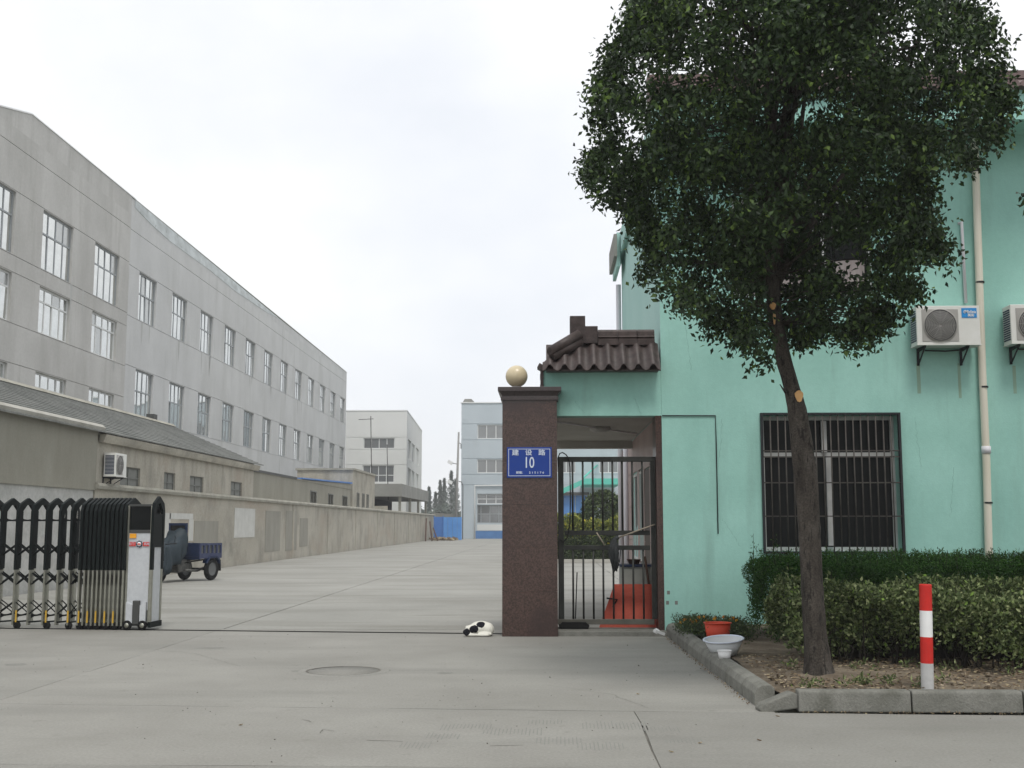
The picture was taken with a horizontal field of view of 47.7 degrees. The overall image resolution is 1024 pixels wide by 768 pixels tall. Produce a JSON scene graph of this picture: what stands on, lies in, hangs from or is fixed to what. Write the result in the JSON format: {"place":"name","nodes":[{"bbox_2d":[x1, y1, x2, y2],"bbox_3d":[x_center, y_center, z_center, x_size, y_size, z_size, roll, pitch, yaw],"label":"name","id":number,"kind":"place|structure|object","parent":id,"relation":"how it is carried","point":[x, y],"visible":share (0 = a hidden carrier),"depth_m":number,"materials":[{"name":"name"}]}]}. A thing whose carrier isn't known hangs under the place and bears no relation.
{"place":"outdoors","nodes":[
{"label":"outdoors","id":0,"kind":"place"},
{"bbox_2d":[0,539,618,629],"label":"yard","id":1,"kind":"structure","parent":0,"point":[440,585],"depth_m":25.89,"materials":[{"name":"concrete"}]},
{"bbox_2d":[162,523,221,581],"bbox_3d":[-8.858,4.505,30.986,0.975,1.550,2.475,-2,-7,19],"label":"cargo tricycle","id":2,"kind":"object","parent":1,"relation":"on","point":[180,552],"visible":0.73,"depth_m":31.02,"materials":[{"name":"blue paint"}]},
{"bbox_2d":[434,516,461,539],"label":"blue sheet gate","id":3,"kind":"structure","parent":1,"relation":"on","point":[443,526],"depth_m":115.68,"materials":[{"name":"metal"}]},
{"bbox_2d":[447,432,460,516],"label":"utility pole","id":4,"kind":"object","parent":1,"relation":"on","point":[456,483],"visible":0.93,"depth_m":124.82,"materials":[{"name":"grey concrete"}]},
{"bbox_2d":[564,559,610,562],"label":"yard kerb","id":5,"kind":"structure","parent":1,"relation":"on","point":[586,560],"depth_m":46.17,"materials":[{"name":"grey concrete"}]},
{"bbox_2d":[557,511,618,558],"bbox_3d":[4.598,6.274,47.249,8.832,2.155,1.650,0,-7,2],"label":"yard hedge","id":6,"kind":"object","parent":1,"relation":"on","point":[584,540],"visible":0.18,"depth_m":46.80,"materials":[{"name":"green plant"}]},
{"bbox_2d":[580,489,617,522],"bbox_3d":[4.040,6.095,50.457,2.816,3.106,2.788,0,-7,2],"label":"yard shrub","id":7,"kind":"object","parent":1,"relation":"on","point":[598,504],"visible":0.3,"depth_m":50.07,"materials":[{"name":"green plant"}]},
{"bbox_2d":[619,563,651,583],"bbox_3d":[1.829,3.117,17.052,0.495,0.916,0.540,0,-7,2],"label":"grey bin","id":8,"kind":"object","parent":1,"relation":"on","point":[628,573],"visible":0.33,"depth_m":16.84,"materials":[{"name":"plastic"}]},
{"bbox_2d":[543,70,1023,629],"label":"green gatehouse","id":9,"kind":"object","parent":1,"relation":"on","point":[895,434],"visible":0.52,"depth_m":16.23,"materials":[{"name":"paint"}]},
{"bbox_2d":[537,316,660,386],"bbox_3d":[1.220,-0.394,16.540,1.718,1.135,0.860,0,-7,2],"label":"tiled gate coping","id":10,"kind":"object","parent":9,"relation":"on","point":[581,347],"visible":0.87,"depth_m":16.31,"materials":[{"name":"brown tile"}]},
{"bbox_2d":[590,426,610,432],"bbox_3d":[1.400,0.731,18.414,0.340,0.090,0.340,0,-7,2],"label":"ceiling lamp","id":11,"kind":"object","parent":9,"relation":"attached to","point":[601,429],"visible":0.95,"depth_m":18.29,"materials":[{"name":"grey"}]},
{"bbox_2d":[633,474,637,558],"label":"window","id":12,"kind":"structure","parent":9,"relation":"in","point":[634,476],"depth_m":20.80,"materials":[{"name":"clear glass"}]},
{"bbox_2d":[639,471,644,560],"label":"window","id":13,"kind":"structure","parent":9,"relation":"in","point":[641,536],"depth_m":19.72,"materials":[{"name":"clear glass"}]},
{"bbox_2d":[644,468,649,563],"bbox_3d":[2.161,2.527,18.263,0.032,2.360,0.940,0,-7,2],"label":"door","id":14,"kind":"structure","parent":9,"relation":"in","point":[646,473],"depth_m":18.33,"materials":[{"name":"grey"}]},
{"bbox_2d":[662,415,718,533],"bbox_3d":[2.485,1.255,16.138,0.756,1.652,0.014,0,-7,2],"label":"wall cable","id":15,"kind":"object","parent":9,"relation":"attached to","point":[716,459],"depth_m":16.15,"materials":[{"name":"black"}]},
{"bbox_2d":[732,199,871,296],"bbox_3d":[4.146,-1.939,16.622,1.987,1.444,0.068,0,-7,2],"label":"window","id":16,"kind":"structure","parent":9,"relation":"in","point":[848,255],"depth_m":16.60,"materials":[{"name":"black glass"}]},
{"bbox_2d":[763,416,898,550],"bbox_3d":[4.448,1.398,16.297,1.878,1.887,0.068,0,-7,2],"label":"window","id":17,"kind":"structure","parent":9,"relation":"in","point":[841,420],"depth_m":16.29,"materials":[{"name":"black glass"}]},
{"bbox_2d":[910,306,981,365],"bbox_3d":[6.021,-0.671,16.099,0.880,0.789,0.360,0,-7,2],"label":"air conditioner","id":18,"kind":"object","parent":9,"relation":"attached to","point":[945,327],"visible":0.99,"depth_m":15.95,"materials":[{"name":"grey metal"}]},
{"bbox_2d":[958,221,967,302],"bbox_3d":[6.375,-1.722,16.370,0.048,1.178,0.080,6,-9,-39],"label":"conduit pipe","id":19,"kind":"object","parent":9,"relation":"attached to","point":[963,260],"visible":0.98,"depth_m":16.34,"materials":[{"name":"white plastic"}]},
{"bbox_2d":[971,138,992,556],"bbox_3d":[6.564,-0.127,16.123,0.197,6.910,0.121,0,-7,2],"label":"downpipe","id":20,"kind":"object","parent":9,"relation":"attached to","point":[986,462],"visible":0.81,"depth_m":16.09,"materials":[{"name":"beige plastic"}]},
{"bbox_2d":[1002,304,1023,363],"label":"air conditioner","id":21,"kind":"object","parent":9,"relation":"attached to","point":[1013,323],"visible":1,"depth_m":15.95,"materials":[{"name":"grey"}]},
{"bbox_2d":[0,605,774,712],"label":"forecourt","id":22,"kind":"structure","parent":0,"point":[211,668],"depth_m":11.93,"materials":[{"name":"concrete"}]},
{"bbox_2d":[0,628,501,633],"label":"gate track","id":23,"kind":"structure","parent":22,"relation":"on","point":[250,630],"depth_m":16.40,"materials":[{"name":"grey metal"}]},
{"bbox_2d":[0,496,164,629],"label":"retractable gate","id":24,"kind":"structure","parent":23,"relation":"on","point":[117,544],"depth_m":16.82,"materials":[{"name":"black metal"}]},
{"bbox_2d":[130,506,159,529],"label":"display window","id":25,"kind":"structure","parent":24,"relation":"in","point":[140,516],"depth_m":16.84,"materials":[{"name":"black glass"}]},
{"bbox_2d":[297,666,388,676],"bbox_3d":[-1.742,2.963,11.956,0.940,0.006,0.940,0,-7,2],"label":"manhole cover","id":26,"kind":"object","parent":22,"relation":"on","point":[340,671],"visible":1,"depth_m":11.90,"materials":[{"name":"metal"}]},
{"bbox_2d":[463,621,493,636],"bbox_3d":[-0.453,3.338,15.783,0.419,0.204,0.316,0,-7,2],"label":"sleeping dog","id":27,"kind":"object","parent":22,"relation":"on","point":[481,628],"visible":1,"depth_m":15.68},
{"bbox_2d":[498,387,560,636],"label":"gate pillar","id":28,"kind":"structure","parent":22,"relation":"on","point":[529,559],"depth_m":15.84,"materials":[{"name":"red stone"}]},
{"bbox_2d":[506,365,527,386],"bbox_3d":[0.066,-0.086,16.486,0.314,0.359,0.314,0,-7,2],"label":"globe lamp","id":29,"kind":"object","parent":28,"relation":"on","point":[516,375],"visible":0.81,"depth_m":16.38,"materials":[{"name":"beige"}]},
{"bbox_2d":[507,447,551,477],"bbox_3d":[0.238,1.080,15.936,0.618,0.421,0.018,0,-7,2],"label":"house number sign","id":30,"kind":"object","parent":28,"relation":"attached to","point":[529,462],"visible":1,"depth_m":15.93,"materials":[{"name":"blue metal"}]},
{"bbox_2d":[558,457,656,624],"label":"pedestrian gate","id":31,"kind":"structure","parent":28,"relation":"attached to","point":[562,547],"depth_m":16.25,"materials":[{"name":"metal"}]},
{"bbox_2d":[557,452,570,542],"bbox_3d":[0.736,1.598,16.312,0.189,1.279,0.018,0,-7,2],"label":"cable loop","id":32,"kind":"object","parent":31,"relation":"hanging from","point":[570,491],"visible":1,"depth_m":16.32,"materials":[{"name":"black rubber"}]},
{"bbox_2d":[608,524,654,571],"bbox_3d":[1.670,2.292,16.171,0.673,0.674,0.119,0,-7,2],"label":"mop","id":33,"kind":"object","parent":31,"relation":"hanging from","point":[613,553],"visible":1,"depth_m":16.15},
{"bbox_2d":[558,627,667,636],"bbox_3d":[1.381,3.444,16.053,1.490,0.085,0.730,0,-7,2],"label":"gate threshold","id":34,"kind":"object","parent":22,"relation":"on","point":[618,631],"visible":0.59,"depth_m":15.71,"materials":[{"name":"concrete"}]},
{"bbox_2d":[559,622,588,628],"bbox_3d":[0.865,3.362,16.149,0.427,0.090,0.190,0,-7,2],"label":"rubber block","id":35,"kind":"object","parent":34,"relation":"on","point":[573,625],"depth_m":16.05,"materials":[{"name":"black rubber"}]},
{"bbox_2d":[599,584,655,627],"bbox_3d":[1.633,3.192,16.515,0.844,0.644,0.400,0,-7,2],"label":"orange board","id":36,"kind":"object","parent":22,"relation":"on","point":[628,602],"visible":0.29,"depth_m":16.53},
{"bbox_2d":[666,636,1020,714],"bbox_3d":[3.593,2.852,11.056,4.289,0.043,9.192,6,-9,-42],"label":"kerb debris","id":37,"kind":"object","parent":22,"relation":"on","point":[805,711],"visible":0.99,"depth_m":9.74,"materials":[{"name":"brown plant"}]},
{"bbox_2d":[666,623,1023,712],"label":"planting bed kerb","id":38,"kind":"structure","parent":22,"relation":"on","point":[757,692],"depth_m":9.35,"materials":[{"name":"concrete"}]},
{"bbox_2d":[703,634,743,655],"bbox_3d":[2.254,2.788,12.304,0.438,0.162,0.438,-4,-1,1],"label":"plastic basin","id":39,"kind":"object","parent":38,"relation":"on","point":[715,643],"visible":0.77,"depth_m":12.22,"materials":[{"name":"grey plastic"}]},
{"bbox_2d":[717,649,731,658],"bbox_3d":[2.152,2.738,11.717,0.148,0.087,0.148,0,-7,2],"label":"bowl","id":40,"kind":"object","parent":38,"relation":"on","point":[724,653],"visible":0.91,"depth_m":11.67,"materials":[{"name":"white paint"}]},
{"bbox_2d":[699,624,1023,692],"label":"planting bed soil","id":41,"kind":"structure","parent":38,"relation":"in","point":[763,645],"depth_m":10.86,"materials":[{"name":"brown soil"}]},
{"bbox_2d":[671,610,721,637],"bbox_3d":[2.361,3.045,14.586,0.626,0.302,2.048,0,-7,2],"label":"marigold plant","id":42,"kind":"object","parent":41,"relation":"on","point":[695,624],"visible":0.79,"depth_m":14.48,"materials":[{"name":"green plant"}]},
{"bbox_2d":[703,621,731,636],"bbox_3d":[2.442,2.941,13.729,0.334,0.222,0.334,0,-7,2],"label":"flower pot","id":43,"kind":"object","parent":41,"relation":"on","point":[718,627],"visible":0.73,"depth_m":13.62,"materials":[{"name":"red"}]},
{"bbox_2d":[713,612,757,643],"bbox_3d":[2.728,3.004,14.207,0.468,0.301,2.379,0,-7,2],"label":"marigold plant","id":44,"kind":"object","parent":41,"relation":"on","point":[738,626],"visible":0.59,"depth_m":13.94,"materials":[{"name":"green plant"}]},
{"bbox_2d":[568,0,1023,675],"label":"street tree","id":45,"kind":"object","parent":41,"relation":"on","point":[800,46],"visible":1,"depth_m":10.15,"materials":[{"name":"green plant"}]},
{"bbox_2d":[740,653,1023,688],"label":"leaf litter","id":46,"kind":"object","parent":41,"relation":"on","point":[895,665],"visible":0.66,"depth_m":10.65,"materials":[{"name":"brown plant"}]},
{"bbox_2d":[741,534,1023,642],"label":"back hedge","id":47,"kind":"object","parent":41,"relation":"on","point":[874,568],"visible":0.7,"depth_m":13.46,"materials":[{"name":"green plant"}]},
{"bbox_2d":[761,564,1023,669],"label":"front hedge","id":48,"kind":"object","parent":41,"relation":"on","point":[979,619],"visible":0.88,"depth_m":11.46,"materials":[{"name":"green plant"}]},
{"bbox_2d":[780,656,1022,688],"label":"weeds","id":49,"kind":"object","parent":41,"relation":"on","point":[891,678],"visible":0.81,"depth_m":9.96,"materials":[{"name":"green plant"}]},
{"bbox_2d":[919,584,933,688],"bbox_3d":[3.455,2.118,9.648,0.102,0.889,0.102,1,-7,2],"label":"striped bollard","id":50,"kind":"object","parent":41,"relation":"on","point":[926,637],"visible":0.94,"depth_m":9.61,"materials":[{"name":"white paint"}]},
{"bbox_2d":[0,704,1023,767],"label":"road","id":51,"kind":"structure","parent":0,"point":[66,736],"depth_m":8.19,"materials":[{"name":"concrete"}]},
{"bbox_2d":[0,0,1023,511],"label":"sky","id":52,"kind":"structure","parent":0,"point":[390,179],"materials":[{"name":"white"}]},
{"bbox_2d":[461,399,617,538],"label":"blue grey building","id":53,"kind":"structure","parent":0,"point":[481,452],"depth_m":128.82,"materials":[{"name":"grey paint"}]},
{"bbox_2d":[477,425,501,438],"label":"window","id":54,"kind":"structure","parent":53,"relation":"in","point":[483,431],"depth_m":129.57,"materials":[{"name":"grey glass"}]},
{"bbox_2d":[477,459,501,472],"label":"window","id":55,"kind":"structure","parent":53,"relation":"in","point":[483,465],"depth_m":129.13,"materials":[{"name":"grey glass"}]},
{"bbox_2d":[477,494,501,503],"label":"window","id":56,"kind":"structure","parent":53,"relation":"in","point":[481,498],"depth_m":128.84,"materials":[{"name":"grey glass"}]},
{"bbox_2d":[477,505,501,522],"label":"window","id":57,"kind":"structure","parent":53,"relation":"in","point":[485,513],"depth_m":128.66,"materials":[{"name":"grey glass"}]},
{"bbox_2d":[557,462,575,472],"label":"window","id":58,"kind":"structure","parent":53,"relation":"in","point":[566,464],"depth_m":128.84,"materials":[{"name":"grey glass"}]},
{"bbox_2d":[564,495,574,519],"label":"door","id":59,"kind":"structure","parent":53,"relation":"in","point":[566,498],"depth_m":128.50,"materials":[{"name":"blue metal"}]},
{"bbox_2d":[576,495,586,513],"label":"door","id":60,"kind":"structure","parent":53,"relation":"in","point":[578,497],"depth_m":128.50,"materials":[{"name":"blue metal"}]},
{"bbox_2d":[564,464,617,492],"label":"entrance canopy","id":61,"kind":"object","parent":53,"relation":"attached to","point":[597,482],"visible":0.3,"depth_m":116.51,"materials":[{"name":"teal paint"}]},
{"bbox_2d":[599,462,617,472],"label":"window","id":62,"kind":"structure","parent":53,"relation":"in","point":[606,465],"depth_m":128.72,"materials":[{"name":"grey glass"}]},
{"bbox_2d":[695,635,1023,714],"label":"ground","id":63,"kind":"structure","parent":0,"point":[776,693],"depth_m":9.65,"materials":[{"name":"grey concrete"}]},
{"bbox_2d":[0,402,105,596],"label":"plain annex","id":64,"kind":"object","parent":63,"relation":"on","point":[49,461],"visible":0.75,"depth_m":26.39,"materials":[{"name":"grey paint"}]},
{"bbox_2d":[0,377,263,496],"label":"tiled roof shed","id":65,"kind":"structure","parent":63,"relation":"on","point":[162,454],"depth_m":35.41,"materials":[{"name":"grey tile"}]},
{"bbox_2d":[102,453,126,483],"bbox_3d":[-10.441,2.256,30.390,0.380,0.850,0.816,0,-7,2],"label":"air conditioner","id":66,"kind":"object","parent":65,"relation":"attached to","point":[114,465],"visible":0.99,"depth_m":30.05,"materials":[{"name":"grey metal"}]},
{"bbox_2d":[120,467,138,485],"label":"window","id":67,"kind":"structure","parent":65,"relation":"in","point":[131,473],"depth_m":32.32,"materials":[{"name":"grey glass"}]},
{"bbox_2d":[164,472,173,489],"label":"window","id":68,"kind":"structure","parent":65,"relation":"in","point":[168,477],"depth_m":35.57,"materials":[{"name":"grey glass"}]},
{"bbox_2d":[190,476,201,491],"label":"window","id":69,"kind":"structure","parent":65,"relation":"in","point":[195,482],"depth_m":38.31,"materials":[{"name":"grey glass"}]},
{"bbox_2d":[231,481,240,495],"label":"window","id":70,"kind":"structure","parent":65,"relation":"in","point":[235,486],"depth_m":43.24,"materials":[{"name":"grey glass"}]},
{"bbox_2d":[0,105,346,476],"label":"factory building","id":71,"kind":"structure","parent":63,"relation":"on","point":[114,294],"depth_m":62.61,"materials":[{"name":"paint"}]},
{"bbox_2d":[0,269,8,319],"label":"window","id":72,"kind":"structure","parent":71,"relation":"in","point":[4,275],"depth_m":47.35,"materials":[{"name":"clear glass"}]},
{"bbox_2d":[0,184,13,251],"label":"window","id":73,"kind":"structure","parent":71,"relation":"in","point":[6,195],"depth_m":47.54,"materials":[{"name":"grey glass"}]},
{"bbox_2d":[35,372,63,393],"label":"window","id":74,"kind":"structure","parent":71,"relation":"in","point":[42,381],"depth_m":51.69,"materials":[{"name":"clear glass"}]},
{"bbox_2d":[38,287,67,342],"bbox_3d":[-20.657,-3.069,51.886,0.068,2.040,3.250,0,-7,2],"label":"window","id":75,"kind":"structure","parent":71,"relation":"in","point":[52,316],"depth_m":52.01,"materials":[{"name":"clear glass"}]},
{"bbox_2d":[41,211,70,281],"bbox_3d":[-20.657,-6.166,52.263,0.068,2.640,3.250,0,-7,2],"label":"window","id":76,"kind":"structure","parent":71,"relation":"in","point":[56,236],"depth_m":52.36,"materials":[{"name":"grey glass"}]},
{"bbox_2d":[88,388,111,406],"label":"window","id":77,"kind":"structure","parent":71,"relation":"in","point":[95,396],"depth_m":57.47,"materials":[{"name":"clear glass"}]},
{"bbox_2d":[91,312,114,359],"bbox_3d":[-20.484,-2.359,57.720,0.068,2.040,3.250,0,-7,2],"label":"window","id":78,"kind":"structure","parent":71,"relation":"in","point":[102,334],"depth_m":57.88,"materials":[{"name":"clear glass"}]},
{"bbox_2d":[93,243,116,305],"bbox_3d":[-20.484,-5.456,58.097,0.068,2.640,3.250,0,-7,2],"label":"window","id":79,"kind":"structure","parent":71,"relation":"in","point":[105,267],"depth_m":58.27,"materials":[{"name":"grey glass"}]},
{"bbox_2d":[134,370,150,416],"bbox_3d":[-20.354,0.662,63.536,0.068,2.650,2.850,0,-7,2],"label":"window","id":80,"kind":"structure","parent":71,"relation":"in","point":[141,403],"depth_m":63.74,"materials":[{"name":"grey glass"}]},
{"bbox_2d":[138,273,154,326],"bbox_3d":[-20.354,-4.639,64.182,0.068,2.630,2.850,0,-7,2],"label":"window","id":81,"kind":"structure","parent":71,"relation":"in","point":[145,302],"depth_m":64.42,"materials":[{"name":"grey glass"}]},
{"bbox_2d":[168,382,182,428],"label":"window","id":82,"kind":"structure","parent":71,"relation":"in","point":[175,391],"depth_m":69.39,"materials":[{"name":"grey glass"}]},
{"bbox_2d":[171,294,185,341],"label":"window","id":83,"kind":"structure","parent":71,"relation":"in","point":[178,304],"depth_m":70.00,"materials":[{"name":"grey glass"}]},
{"bbox_2d":[197,393,208,436],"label":"window","id":84,"kind":"structure","parent":71,"relation":"in","point":[203,401],"depth_m":74.86,"materials":[{"name":"grey glass"}]},
{"bbox_2d":[200,311,211,355],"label":"window","id":85,"kind":"structure","parent":71,"relation":"in","point":[206,321],"depth_m":75.58,"materials":[{"name":"grey glass"}]},
{"bbox_2d":[222,403,231,442],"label":"window","id":86,"kind":"structure","parent":71,"relation":"in","point":[227,409],"depth_m":80.47,"materials":[{"name":"grey glass"}]},
{"bbox_2d":[224,326,233,366],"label":"window","id":87,"kind":"structure","parent":71,"relation":"in","point":[229,334],"depth_m":81.30,"materials":[{"name":"grey glass"}]},
{"bbox_2d":[243,411,251,447],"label":"window","id":88,"kind":"structure","parent":71,"relation":"in","point":[247,430],"depth_m":86.14,"materials":[{"name":"grey glass"}]},
{"bbox_2d":[245,339,253,376],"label":"window","id":89,"kind":"structure","parent":71,"relation":"in","point":[249,359],"depth_m":86.76,"materials":[{"name":"grey glass"}]},
{"bbox_2d":[262,418,269,452],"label":"window","id":90,"kind":"structure","parent":71,"relation":"in","point":[266,423],"depth_m":91.68,"materials":[{"name":"grey glass"}]},
{"bbox_2d":[264,350,270,385],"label":"window","id":91,"kind":"structure","parent":71,"relation":"in","point":[267,356],"depth_m":92.40,"materials":[{"name":"grey glass"}]},
{"bbox_2d":[278,424,284,456],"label":"window","id":92,"kind":"structure","parent":71,"relation":"in","point":[281,427],"depth_m":97.21,"materials":[{"name":"grey glass"}]},
{"bbox_2d":[280,361,286,393],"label":"window","id":93,"kind":"structure","parent":71,"relation":"in","point":[283,373],"depth_m":98.02,"materials":[{"name":"grey glass"}]},
{"bbox_2d":[293,430,298,460],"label":"window","id":94,"kind":"structure","parent":71,"relation":"in","point":[296,433],"depth_m":103.05,"materials":[{"name":"grey glass"}]},
{"bbox_2d":[295,370,300,400],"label":"window","id":95,"kind":"structure","parent":71,"relation":"in","point":[297,374],"depth_m":103.53,"materials":[{"name":"grey glass"}]},
{"bbox_2d":[306,435,311,463],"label":"window","id":96,"kind":"structure","parent":71,"relation":"in","point":[309,438],"depth_m":108.66,"materials":[{"name":"grey glass"}]},
{"bbox_2d":[308,378,312,406],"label":"window","id":97,"kind":"structure","parent":71,"relation":"in","point":[310,382],"depth_m":109.24,"materials":[{"name":"grey glass"}]},
{"bbox_2d":[318,439,322,466],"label":"window","id":98,"kind":"structure","parent":71,"relation":"in","point":[320,462],"depth_m":113.98,"materials":[{"name":"grey glass"}]},
{"bbox_2d":[320,385,323,412],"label":"window","id":99,"kind":"structure","parent":71,"relation":"in","point":[321,387],"depth_m":114.79,"materials":[{"name":"grey glass"}]},
{"bbox_2d":[93,482,435,574],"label":"compound wall","id":100,"kind":"structure","parent":63,"relation":"on","point":[243,530],"depth_m":48.58,"materials":[{"name":"concrete"}]},
{"bbox_2d":[253,470,352,505],"bbox_3d":[-12.389,5.398,58.214,4.800,1.760,23.700,0,-7,2],"label":"extension","id":101,"kind":"object","parent":63,"relation":"on","point":[270,485],"visible":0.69,"depth_m":55.62,"materials":[{"name":"grey concrete"}]},
{"bbox_2d":[295,468,376,508],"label":"rendered outbuilding","id":102,"kind":"structure","parent":63,"relation":"on","point":[362,494],"depth_m":70.48,"materials":[{"name":"paint"}]},
{"bbox_2d":[345,410,421,512],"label":"office block","id":103,"kind":"structure","parent":63,"relation":"on","point":[397,434],"depth_m":135.84,"materials":[{"name":"grey"}]},
{"bbox_2d":[363,465,393,481],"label":"window","id":104,"kind":"structure","parent":103,"relation":"in","point":[380,470],"depth_m":135.42,"materials":[{"name":"grey glass"}]},
{"bbox_2d":[364,438,394,448],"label":"window","id":105,"kind":"structure","parent":103,"relation":"in","point":[377,443],"depth_m":135.85,"materials":[{"name":"grey glass"}]},
{"bbox_2d":[374,484,428,513],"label":"open fronted shelter","id":106,"kind":"object","parent":63,"relation":"on","point":[399,493],"visible":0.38,"depth_m":96.33,"materials":[{"name":"concrete"}]},
{"bbox_2d":[434,480,443,507],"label":"conifer tree","id":107,"kind":"object","parent":63,"relation":"on","point":[439,494],"visible":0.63,"depth_m":220.43,"materials":[{"name":"green plant"}]},
{"bbox_2d":[421,502,460,514],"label":"thicket","id":108,"kind":"object","parent":63,"relation":"on","point":[444,508],"visible":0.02,"depth_m":200.24,"materials":[{"name":"green plant"}]},
{"bbox_2d":[445,470,459,511],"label":"conifer tree","id":109,"kind":"object","parent":63,"relation":"on","point":[451,493],"visible":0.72,"depth_m":214.37,"materials":[{"name":"green plant"}]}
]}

